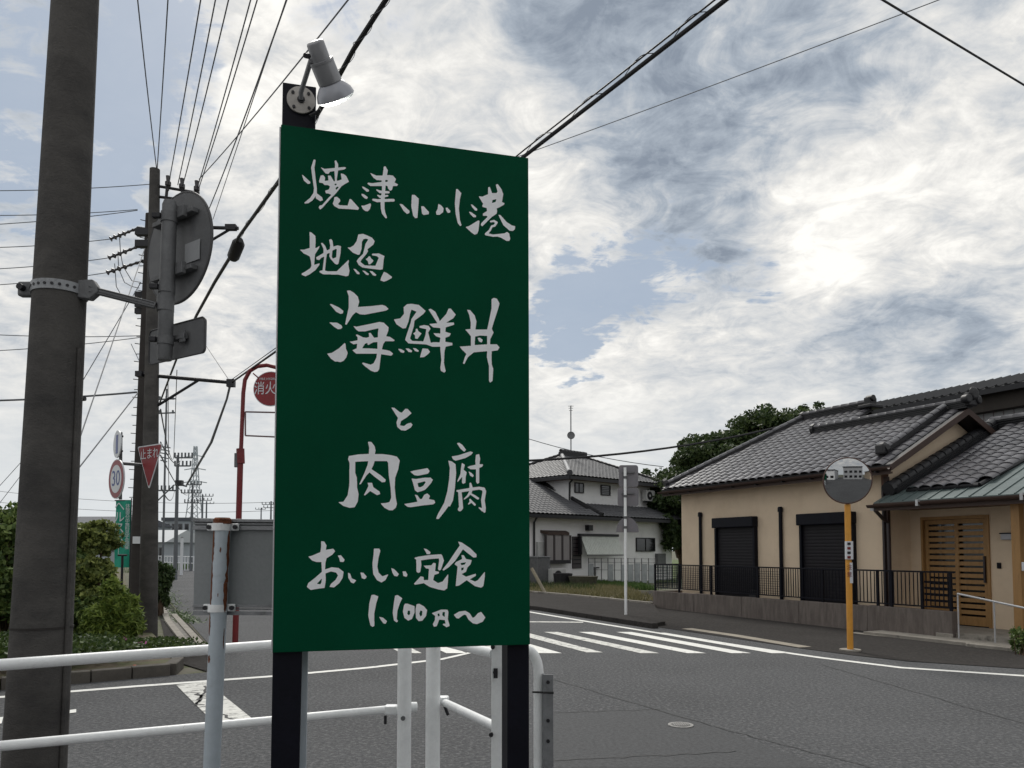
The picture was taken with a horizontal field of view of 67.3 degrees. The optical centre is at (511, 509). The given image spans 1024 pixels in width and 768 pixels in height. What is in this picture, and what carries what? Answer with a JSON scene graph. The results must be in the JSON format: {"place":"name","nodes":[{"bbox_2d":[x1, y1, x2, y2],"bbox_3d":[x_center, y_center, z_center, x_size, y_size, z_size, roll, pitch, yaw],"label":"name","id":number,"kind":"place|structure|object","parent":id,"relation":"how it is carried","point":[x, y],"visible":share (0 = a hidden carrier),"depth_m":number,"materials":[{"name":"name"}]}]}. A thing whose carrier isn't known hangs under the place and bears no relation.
{"place":"outdoors","nodes":[
{"label":"outdoors","id":0,"kind":"place"},
{"bbox_2d":[0,572,170,687],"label":"verge","id":1,"kind":"structure","parent":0,"point":[115,664],"depth_m":10.14,"materials":[{"name":"concrete"}]},
{"bbox_2d":[0,501,17,631],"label":"shrub","id":2,"kind":"object","parent":1,"relation":"on","point":[8,518],"visible":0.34,"depth_m":12.08,"materials":[{"name":"green plant"}]},
{"bbox_2d":[8,542,101,635],"bbox_3d":[-7.288,1.255,12.611,1.720,1.879,1.757,0,-3,0],"label":"shrub","id":3,"kind":"object","parent":1,"relation":"on","point":[78,603],"visible":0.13,"depth_m":12.16,"materials":[{"name":"green plant"}]},
{"bbox_2d":[73,518,125,631],"bbox_3d":[-7.167,1.152,12.723,1.414,2.080,1.530,2,-4,-31],"label":"round shrub","id":4,"kind":"object","parent":1,"relation":"on","point":[94,538],"visible":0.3,"depth_m":12.70,"materials":[{"name":"green plant"}]},
{"bbox_2d":[0,630,207,658],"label":"ground cover","id":5,"kind":"object","parent":1,"relation":"on","point":[86,642],"visible":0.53,"depth_m":10.16,"materials":[{"name":"green plant"}]},
{"bbox_2d":[78,572,147,640],"bbox_3d":[-6.173,1.580,11.850,0.983,1.241,0.922,0,-3,0],"label":"conifer shrub","id":6,"kind":"object","parent":1,"relation":"on","point":[116,610],"visible":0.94,"depth_m":11.71,"materials":[{"name":"green plant"}]},
{"bbox_2d":[114,498,131,592],"bbox_3d":[-8.602,1.110,16.953,0.352,2.758,0.081,1,-3,-14],"label":"banner","id":7,"kind":"object","parent":1,"relation":"on","point":[123,514],"visible":0.9,"depth_m":17.00,"materials":[{"name":"fabric"}]},
{"bbox_2d":[106,213,147,595],"bbox_3d":[-11.125,-2.921,22.159,1.365,11.457,0.482,0,-3,0],"label":"utility pole","id":8,"kind":"object","parent":1,"relation":"on","point":[135,536],"visible":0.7,"depth_m":22.01,"materials":[{"name":"concrete"}]},
{"bbox_2d":[81,239,147,434],"bbox_3d":[-8.714,-4.483,17.258,0.022,7.592,10.693,1,-3,-21],"label":"overhead wire","id":9,"kind":"object","parent":8,"relation":"attached to","point":[109,351],"visible":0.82,"depth_m":15.04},
{"bbox_2d":[135,167,238,636],"bbox_3d":[-6.118,-2.027,14.326,1.925,8.852,0.334,0,-3,0],"label":"utility pole","id":10,"kind":"object","parent":1,"relation":"on","point":[148,571],"visible":0.77,"depth_m":14.21,"materials":[{"name":"concrete"}]},
{"bbox_2d":[0,391,136,400],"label":"overhead wire","id":11,"kind":"object","parent":10,"relation":"attached to","point":[83,395],"visible":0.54,"depth_m":14.32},
{"bbox_2d":[80,393,137,466],"bbox_3d":[-6.645,-1.330,12.687,0.022,1.887,3.277,1,-3,-12],"label":"overhead wire","id":12,"kind":"object","parent":10,"relation":"attached to","point":[107,431],"visible":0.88,"depth_m":12.58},
{"bbox_2d":[109,432,141,499],"bbox_3d":[-7.018,-0.804,14.123,0.720,1.235,0.477,-3,-4,43],"label":"speed limit sign","id":13,"kind":"object","parent":10,"relation":"attached to","point":[116,478],"visible":0.98,"depth_m":13.95,"materials":[{"name":"white metal"}]},
{"bbox_2d":[113,430,122,457],"bbox_3d":[-7.149,-1.194,14.000,0.084,0.500,0.500,3,-4,-41],"label":"blue sign","id":14,"kind":"object","parent":13,"relation":"attached to","point":[117,444],"visible":1,"depth_m":13.94,"materials":[{"name":"metal"}]},
{"bbox_2d":[137,0,156,167],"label":"overhead wire","id":15,"kind":"object","parent":10,"relation":"attached to","point":[146,78],"visible":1,"depth_m":11.40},
{"bbox_2d":[138,443,162,487],"bbox_3d":[-6.484,-0.781,14.002,0.825,0.784,0.257,-2,-4,36],"label":"stop sign","id":16,"kind":"object","parent":10,"relation":"attached to","point":[149,455],"visible":1,"depth_m":13.89,"materials":[{"name":"red metal"}]},
{"bbox_2d":[157,0,168,167],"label":"overhead wire","id":17,"kind":"object","parent":10,"relation":"attached to","point":[163,78],"visible":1,"depth_m":11.43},
{"bbox_2d":[169,0,200,181],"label":"overhead wire","id":18,"kind":"object","parent":10,"relation":"attached to","point":[186,83],"visible":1,"depth_m":11.00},
{"bbox_2d":[177,0,215,184],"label":"overhead wire","id":19,"kind":"object","parent":10,"relation":"attached to","point":[198,85],"visible":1,"depth_m":11.02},
{"bbox_2d":[182,0,228,184],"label":"overhead wire","id":20,"kind":"object","parent":10,"relation":"attached to","point":[207,85],"visible":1,"depth_m":10.99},
{"bbox_2d":[186,387,230,485],"bbox_3d":[-11.024,-1.835,27.271,0.258,0.395,28.335,1,-3,-24],"label":"telephone cable","id":21,"kind":"object","parent":10,"relation":"attached to","point":[213,436],"visible":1,"depth_m":21.69,"materials":[{"name":"black rubber"}]},
{"bbox_2d":[197,0,250,186],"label":"overhead wire","id":22,"kind":"object","parent":10,"relation":"attached to","point":[226,87],"visible":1,"depth_m":10.96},
{"bbox_2d":[199,0,257,186],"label":"overhead wire","id":23,"kind":"object","parent":10,"relation":"attached to","point":[230,87],"visible":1,"depth_m":10.97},
{"bbox_2d":[209,1,286,208],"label":"overhead wire","id":24,"kind":"object","parent":10,"relation":"attached to","point":[248,105],"visible":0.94,"depth_m":12.13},
{"bbox_2d":[213,0,286,218],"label":"overhead wire","id":25,"kind":"object","parent":10,"relation":"attached to","point":[251,104],"visible":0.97,"depth_m":12.80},
{"bbox_2d":[159,0,388,402],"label":"telephone cable","id":26,"kind":"object","parent":10,"relation":"attached to","point":[370,23],"visible":0.66,"depth_m":12.22,"materials":[{"name":"rubber"}]},
{"bbox_2d":[227,238,244,261],"bbox_3d":[-5.372,-5.064,14.974,0.240,0.318,0.714,2,-3,-31],"label":"splice closure","id":27,"kind":"object","parent":26,"relation":"attached to","point":[235,251],"visible":0.94,"depth_m":14.84,"materials":[{"name":"plastic"}]},
{"bbox_2d":[199,0,348,178],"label":"overhead wire","id":28,"kind":"object","parent":10,"relation":"attached to","point":[332,19],"visible":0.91,"depth_m":9.37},
{"bbox_2d":[233,0,715,378],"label":"messenger wire","id":29,"kind":"object","parent":10,"relation":"attached to","point":[641,57],"visible":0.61,"depth_m":5.54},
{"bbox_2d":[232,0,728,382],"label":"cable","id":30,"kind":"object","parent":10,"relation":"attached to","point":[697,21],"visible":0.59,"depth_m":5.46,"materials":[{"name":"rubber"}]},
{"bbox_2d":[527,11,708,150],"bbox_3d":[0.203,-3.041,6.302,0.143,0.517,4.957,2,-4,-38],"label":"lashing wire","id":31,"kind":"object","parent":30,"relation":"attached to","point":[627,71],"visible":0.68,"depth_m":5.40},
{"bbox_2d":[160,604,207,670],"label":"pavement","id":32,"kind":"structure","parent":0,"point":[200,662],"depth_m":11.45,"materials":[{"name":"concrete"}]},
{"bbox_2d":[159,389,175,562],"bbox_3d":[-17.203,-1.226,38.116,0.876,9.639,0.114,0,-3,0],"label":"utility pole","id":33,"kind":"object","parent":32,"relation":"on","point":[164,485],"visible":0.64,"depth_m":38.13,"materials":[{"name":"concrete"}]},
{"bbox_2d":[167,609,194,642],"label":"pavement slabs","id":34,"kind":"structure","parent":32,"relation":"on","point":[183,632],"depth_m":15.76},
{"bbox_2d":[162,608,204,644],"bbox_3d":[-7.849,2.512,17.739,0.349,0.060,11.341,2,-3,-27],"label":"kerb edging","id":35,"kind":"object","parent":32,"relation":"on","point":[187,629],"visible":0.69,"depth_m":15.46,"materials":[{"name":"concrete"}]},
{"bbox_2d":[160,587,206,623],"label":"kerb grass","id":36,"kind":"structure","parent":32,"relation":"on","point":[186,617],"depth_m":18.87,"materials":[{"name":"plant"}]},
{"bbox_2d":[117,551,681,674],"bbox_3d":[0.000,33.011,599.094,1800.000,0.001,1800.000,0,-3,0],"label":"ground","id":37,"kind":"structure","parent":0,"point":[186,669],"depth_m":16.51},
{"bbox_2d":[0,657,183,689],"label":"kerb row","id":38,"kind":"object","parent":37,"relation":"on","point":[173,666],"visible":0.48,"depth_m":9.54,"materials":[{"name":"concrete"}]},
{"bbox_2d":[78,517,173,562],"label":"warehouse","id":39,"kind":"structure","parent":37,"relation":"on","point":[113,519],"depth_m":79.22,"materials":[{"name":"metal"}]},
{"bbox_2d":[158,560,176,615],"bbox_3d":[-8.711,1.911,18.905,0.738,1.384,0.747,-2,-3,28],"label":"round shrub","id":40,"kind":"object","parent":37,"relation":"on","point":[166,575],"visible":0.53,"depth_m":18.83,"materials":[{"name":"green plant"}]},
{"bbox_2d":[158,530,194,563],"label":"building","id":41,"kind":"structure","parent":37,"relation":"on","point":[169,542],"depth_m":72.25,"materials":[{"name":"metal"}]},
{"bbox_2d":[161,517,194,532],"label":"building","id":42,"kind":"structure","parent":37,"relation":"on","point":[184,523],"depth_m":94.96,"materials":[{"name":"metal"}]},
{"bbox_2d":[184,446,206,517],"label":"lattice pylon","id":43,"kind":"object","parent":37,"relation":"on","point":[194,464],"visible":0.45,"depth_m":330.99,"materials":[{"name":"metal"}]},
{"bbox_2d":[548,568,565,582],"bbox_3d":[2.026,2.994,34.389,0.850,0.740,0.330,3,-4,-43],"label":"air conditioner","id":44,"kind":"object","parent":37,"relation":"on","point":[550,574],"visible":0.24,"depth_m":34.15,"materials":[{"name":"metal"}]},
{"bbox_2d":[553,567,599,584],"bbox_3d":[3.003,3.049,35.065,2.226,0.780,5.949,0,-3,4],"label":"garden clutter","id":45,"kind":"object","parent":37,"relation":"on","point":[563,577],"visible":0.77,"depth_m":32.83,"materials":[{"name":"metal"}]},
{"bbox_2d":[588,558,655,585],"bbox_3d":[4.965,2.810,34.992,3.356,1.250,0.072,-2,-4,33],"label":"garden fence","id":46,"kind":"object","parent":37,"relation":"on","point":[636,570],"visible":0.68,"depth_m":34.68,"materials":[{"name":"metal"}]},
{"bbox_2d":[596,579,665,589],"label":"green weeds","id":47,"kind":"object","parent":37,"relation":"on","point":[640,585],"visible":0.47,"depth_m":32.54,"materials":[{"name":"green plant"}]},
{"bbox_2d":[650,401,825,504],"bbox_3d":[11.072,-0.930,33.965,10.338,8.856,5.705,1,-3,-18],"label":"broadleaf tree","id":48,"kind":"object","parent":37,"relation":"on","point":[684,459],"visible":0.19,"depth_m":33.09,"materials":[{"name":"green plant"}]},
{"bbox_2d":[0,569,1023,767],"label":"road","id":49,"kind":"structure","parent":0,"point":[813,704],"depth_m":8.21,"materials":[{"name":"asphalt"}]},
{"bbox_2d":[0,0,156,767],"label":"utility pole","id":50,"kind":"object","parent":49,"relation":"on","point":[60,289],"visible":1,"depth_m":4.29,"materials":[{"name":"concrete"}]},
{"bbox_2d":[147,191,213,364],"bbox_3d":[-2.063,-1.401,4.567,0.687,1.056,0.193,-2,-4,35],"label":"road sign","id":51,"kind":"object","parent":50,"relation":"attached to","point":[180,246],"visible":1,"depth_m":4.51,"materials":[{"name":"metal"}]},
{"bbox_2d":[158,453,192,579],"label":"distant utility pole","id":52,"kind":"object","parent":49,"relation":"on","point":[176,490],"visible":0.87,"depth_m":42.01,"materials":[{"name":"concrete"}]},
{"bbox_2d":[158,556,193,570],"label":"white fence","id":53,"kind":"object","parent":49,"relation":"on","point":[170,562],"visible":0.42,"depth_m":61.80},
{"bbox_2d":[180,537,183,574],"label":"white marker post","id":54,"kind":"object","parent":49,"relation":"on","point":[181,554],"visible":0.89,"depth_m":49.84,"materials":[{"name":"metal"}]},
{"bbox_2d":[181,481,201,570],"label":"distant utility pole","id":55,"kind":"object","parent":49,"relation":"on","point":[192,492],"visible":0.96,"depth_m":60.01,"materials":[{"name":"concrete"}]},
{"bbox_2d":[0,640,417,767],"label":"guard fence","id":56,"kind":"object","parent":49,"relation":"on","point":[403,708],"visible":0.76,"depth_m":3.74,"materials":[{"name":"white metal"}]},
{"bbox_2d":[177,682,250,719],"bbox_3d":[-3.228,2.027,8.216,0.348,0.001,2.434,2,-4,-31],"label":"stop line","id":57,"kind":"object","parent":49,"relation":"on","point":[232,710],"visible":0.4,"depth_m":8.07,"materials":[{"name":"paint"}]},
{"bbox_2d":[0,659,444,697],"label":"edge line","id":58,"kind":"object","parent":49,"relation":"on","point":[229,678],"visible":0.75,"depth_m":9.44,"materials":[{"name":"paint"}]},
{"bbox_2d":[192,517,272,767],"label":"notice panel","id":59,"kind":"object","parent":49,"relation":"on","point":[233,561],"visible":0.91,"depth_m":2.93,"materials":[{"name":"metal"}]},
{"bbox_2d":[232,363,275,642],"bbox_3d":[-4.195,-0.102,12.823,0.873,4.746,0.129,0,-3,0],"label":"hydrant sign","id":60,"kind":"object","parent":49,"relation":"on","point":[264,389],"visible":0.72,"depth_m":12.89,"materials":[{"name":"red metal"}]},
{"bbox_2d":[271,82,529,767],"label":"sign board","id":61,"kind":"object","parent":49,"relation":"on","point":[401,485],"visible":1,"depth_m":2.75,"materials":[{"name":"metal"}]},
{"bbox_2d":[287,39,353,117],"bbox_3d":[-0.656,-1.480,2.670,0.192,0.188,0.243,2,-3,-30],"label":"spotlight","id":62,"kind":"object","parent":61,"relation":"attached to","point":[334,89],"visible":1,"depth_m":2.62,"materials":[{"name":"metal"}]},
{"bbox_2d":[440,647,464,652],"bbox_3d":[-1.462,2.303,13.493,0.299,0.001,3.451,1,-3,-21],"label":"crosswalk stripe","id":63,"kind":"object","parent":49,"relation":"on","point":[447,650],"visible":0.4,"depth_m":12.25,"materials":[{"name":"paint"}]},
{"bbox_2d":[425,645,543,767],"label":"guard fence","id":64,"kind":"object","parent":49,"relation":"on","point":[435,699],"visible":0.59,"depth_m":3.76,"materials":[{"name":"white metal"}]},
{"bbox_2d":[532,673,553,767],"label":"sleeve post","id":65,"kind":"object","parent":64,"relation":"attached to","point":[547,692],"visible":1,"depth_m":3.65,"materials":[{"name":"metal"}]},
{"bbox_2d":[529,644,559,652],"bbox_3d":[-0.028,2.303,13.486,0.330,0.001,3.473,1,-3,-22],"label":"crosswalk stripe","id":66,"kind":"object","parent":49,"relation":"on","point":[541,649],"visible":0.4,"depth_m":12.25,"materials":[{"name":"paint"}]},
{"bbox_2d":[530,634,599,651],"bbox_3d":[0.699,2.306,13.552,0.296,0.001,3.359,1,-3,-22],"label":"crosswalk stripe","id":67,"kind":"object","parent":49,"relation":"on","point":[560,643],"visible":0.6,"depth_m":13.17,"materials":[{"name":"paint"}]},
{"bbox_2d":[530,605,657,628],"bbox_3d":[1.291,2.567,19.173,0.434,0.140,7.583,2,-3,-28],"label":"raised kerb row","id":68,"kind":"object","parent":49,"relation":"on","point":[640,623],"visible":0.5,"depth_m":17.62,"materials":[{"name":"concrete"}]},
{"bbox_2d":[547,632,655,652],"bbox_3d":[1.448,2.303,13.489,0.267,0.001,3.517,1,-3,-24],"label":"crosswalk stripe","id":69,"kind":"object","parent":49,"relation":"on","point":[605,643],"visible":1,"depth_m":13.17,"materials":[{"name":"paint"}]},
{"bbox_2d":[581,632,702,652],"bbox_3d":[2.154,2.303,13.492,0.266,0.001,3.541,1,-3,-25],"label":"crosswalk stripe","id":70,"kind":"object","parent":49,"relation":"on","point":[645,643],"visible":1,"depth_m":13.17,"materials":[{"name":"paint"}]},
{"bbox_2d":[529,709,825,767],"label":"asphalt patch","id":71,"kind":"object","parent":49,"relation":"on","point":[597,736],"visible":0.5,"depth_m":6.31,"materials":[{"name":"asphalt"}]},
{"bbox_2d":[553,750,736,760],"bbox_3d":[1.031,1.909,5.972,1.553,0.001,0.055,1,-3,-11],"label":"road crack","id":72,"kind":"object","parent":71,"relation":"on","point":[644,755],"visible":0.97,"depth_m":5.98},
{"bbox_2d":[668,722,693,727],"bbox_3d":[1.542,1.964,7.031,0.230,0.018,0.230,0,-3,0],"label":"manhole cover","id":73,"kind":"object","parent":71,"relation":"on","point":[680,724],"visible":1,"depth_m":7.01,"materials":[{"name":"metal"}]},
{"bbox_2d":[619,632,747,652],"bbox_3d":[2.874,2.303,13.493,0.279,0.001,3.522,1,-3,-24],"label":"crosswalk stripe","id":74,"kind":"object","parent":49,"relation":"on","point":[687,643],"visible":1,"depth_m":13.17,"materials":[{"name":"paint"}]},
{"bbox_2d":[657,633,785,652],"bbox_3d":[3.502,2.299,13.410,0.255,0.001,3.349,1,-3,-24],"label":"crosswalk stripe","id":75,"kind":"object","parent":49,"relation":"on","point":[734,645],"visible":1,"depth_m":13.17,"materials":[{"name":"paint"}]},
{"bbox_2d":[684,628,809,646],"bbox_3d":[4.221,2.333,14.172,0.334,0.001,3.298,1,-3,-23],"label":"road marking","id":76,"kind":"object","parent":49,"relation":"on","point":[760,639],"visible":1,"depth_m":14.03,"materials":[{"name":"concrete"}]},
{"bbox_2d":[530,612,1023,675],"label":"edge line","id":77,"kind":"object","parent":49,"relation":"on","point":[810,655],"visible":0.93,"depth_m":11.11,"materials":[{"name":"paint"}]},
{"bbox_2d":[0,0,1023,550],"label":"sky","id":78,"kind":"structure","parent":0,"point":[839,221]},
{"bbox_2d":[530,592,664,625],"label":"raised pavement","id":79,"kind":"structure","parent":0,"point":[638,611],"depth_m":20.76,"materials":[{"name":"concrete"}]},
{"bbox_2d":[616,465,638,614],"bbox_3d":[2.748,0.739,18.235,0.542,3.633,0.117,0,-3,0],"label":"road sign","id":80,"kind":"object","parent":79,"relation":"on","point":[628,475],"visible":0.96,"depth_m":18.31,"materials":[{"name":"grey metal"}]},
{"bbox_2d":[640,560,681,582],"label":"field","id":81,"kind":"structure","parent":0,"point":[675,562],"depth_m":64.02,"materials":[{"name":"green plant"}]},
{"bbox_2d":[530,556,550,583],"bbox_3d":[1.186,2.708,34.319,0.865,1.284,0.760,3,-4,-43],"label":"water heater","id":82,"kind":"object","parent":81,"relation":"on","point":[540,565],"visible":0.66,"depth_m":34.01,"materials":[{"name":"metal"}]},
{"bbox_2d":[530,579,601,590],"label":"tall weeds","id":83,"kind":"object","parent":81,"relation":"on","point":[575,585],"visible":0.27,"depth_m":30.71,"materials":[{"name":"green plant"}]},
{"bbox_2d":[530,582,652,600],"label":"dry weeds","id":84,"kind":"object","parent":81,"relation":"on","point":[611,590],"visible":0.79,"depth_m":27.60,"materials":[{"name":"green plant"}]},
{"bbox_2d":[529,449,681,580],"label":"white house","id":85,"kind":"structure","parent":81,"relation":"on","point":[570,500],"depth_m":38.81,"materials":[{"name":"paint"}]},
{"bbox_2d":[540,530,571,563],"bbox_3d":[2.052,1.714,35.697,1.751,1.542,0.357,3,-4,-43],"label":"bay window","id":86,"kind":"structure","parent":85,"relation":"in","point":[557,543],"depth_m":35.60,"materials":[{"name":"glass"}]},
{"bbox_2d":[567,406,574,449],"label":"roof antenna","id":87,"kind":"object","parent":85,"relation":"on","point":[570,435],"visible":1,"depth_m":43.29,"materials":[{"name":"metal"}]},
{"bbox_2d":[572,536,581,568],"bbox_3d":[3.112,2.035,36.885,0.635,1.530,0.062,3,-4,-43],"label":"door","id":88,"kind":"structure","parent":85,"relation":"in","point":[576,559],"depth_m":36.81,"materials":[{"name":"black paint"}]},
{"bbox_2d":[574,482,583,492],"bbox_3d":[3.398,-1.117,38.908,0.679,0.523,0.062,3,-4,-43],"label":"window","id":89,"kind":"structure","parent":85,"relation":"in","point":[578,487],"depth_m":38.88,"materials":[{"name":"glass"}]},
{"bbox_2d":[577,534,623,555],"bbox_3d":[4.395,1.710,37.766,2.945,1.068,0.566,3,-4,-43],"label":"awning","id":90,"kind":"object","parent":85,"relation":"attached to","point":[590,542],"depth_m":37.57,"materials":[{"name":"fabric"}]},
{"bbox_2d":[600,485,610,495],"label":"window","id":91,"kind":"structure","parent":85,"relation":"in","point":[605,490],"depth_m":40.33,"materials":[{"name":"glass"}]},
{"bbox_2d":[636,538,654,551],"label":"window","id":92,"kind":"structure","parent":85,"relation":"in","point":[642,544],"depth_m":40.60,"materials":[{"name":"glass"}]},
{"bbox_2d":[642,490,654,502],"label":"air conditioner","id":93,"kind":"object","parent":85,"relation":"on","point":[647,495],"visible":1,"depth_m":42.28,"materials":[{"name":"metal"}]},
{"bbox_2d":[641,468,681,578],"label":"broadleaf tree","id":94,"kind":"object","parent":81,"relation":"on","point":[672,534],"visible":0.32,"depth_m":41.62,"materials":[{"name":"green plant"}]},
{"bbox_2d":[517,0,938,156],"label":"overhead wire","id":95,"kind":"object","parent":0,"point":[741,74],"visible":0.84,"depth_m":10.43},
{"bbox_2d":[641,591,1023,667],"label":"pavement","id":96,"kind":"structure","parent":0,"point":[824,638],"depth_m":13.60,"materials":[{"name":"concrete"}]},
{"bbox_2d":[530,591,652,603],"bbox_3d":[1.657,2.915,26.293,0.285,0.130,10.130,2,-3,-28],"label":"concrete edging","id":97,"kind":"object","parent":96,"relation":"on","point":[647,602],"visible":0.33,"depth_m":24.51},
{"bbox_2d":[653,590,957,637],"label":"wall","id":98,"kind":"structure","parent":96,"relation":"on","point":[939,623],"depth_m":16.27,"materials":[{"name":"concrete"}]},
{"bbox_2d":[654,564,954,610],"bbox_3d":[6.866,1.707,18.056,2.147,0.760,8.826,1,-3,-26],"label":"black fence","id":99,"kind":"object","parent":98,"relation":"on","point":[751,593],"visible":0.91,"depth_m":16.85,"materials":[{"name":"metal"}]},
{"bbox_2d":[657,387,1023,645],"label":"beige house","id":100,"kind":"structure","parent":96,"relation":"on","point":[946,493],"depth_m":16.34,"materials":[{"name":"paint"}]},
{"bbox_2d":[529,426,777,461],"bbox_3d":[3.364,-1.750,19.620,10.380,1.713,0.060,2,-3,-29],"label":"overhead wire","id":101,"kind":"object","parent":100,"relation":"attached to","point":[580,457],"visible":0.78,"depth_m":19.59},
{"bbox_2d":[925,519,956,610],"bbox_3d":[8.604,1.222,15.366,0.035,2.048,0.693,2,-3,-27],"label":"door leaf","id":102,"kind":"structure","parent":100,"relation":"in","point":[927,522],"depth_m":15.42,"materials":[{"name":"brown wood"}]},
{"bbox_2d":[954,518,988,626],"bbox_3d":[8.849,1.192,14.793,0.035,2.048,0.632,2,-3,-27],"label":"door leaf","id":103,"kind":"structure","parent":100,"relation":"in","point":[963,620],"depth_m":14.79,"materials":[{"name":"brown wood"}]},
{"bbox_2d":[823,457,872,651],"bbox_3d":[5.344,0.715,12.283,0.734,3.099,0.376,0,-3,0],"label":"traffic mirror","id":104,"kind":"object","parent":96,"relation":"on","point":[847,482],"visible":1,"depth_m":12.23,"materials":[{"name":"orange metal"}]},
{"bbox_2d":[960,638,1019,651],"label":"curb","id":105,"kind":"structure","parent":96,"relation":"on","point":[988,644],"depth_m":12.59,"materials":[{"name":"concrete"}]},
{"bbox_2d":[957,593,1023,642],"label":"handrail","id":106,"kind":"object","parent":105,"relation":"on","point":[993,601],"visible":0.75,"depth_m":12.89,"materials":[{"name":"metal"}]},
{"bbox_2d":[1008,626,1023,654],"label":"shrub","id":107,"kind":"object","parent":96,"relation":"on","point":[1017,635],"visible":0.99,"depth_m":11.84,"materials":[{"name":"green plant"}]},
{"bbox_2d":[873,373,1023,421],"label":"roof","id":108,"kind":"structure","parent":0,"point":[1000,396],"depth_m":23.43,"materials":[{"name":"tile"}]},
{"bbox_2d":[881,0,1023,85],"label":"overhead wire","id":109,"kind":"object","parent":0,"point":[946,38],"visible":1,"depth_m":7.92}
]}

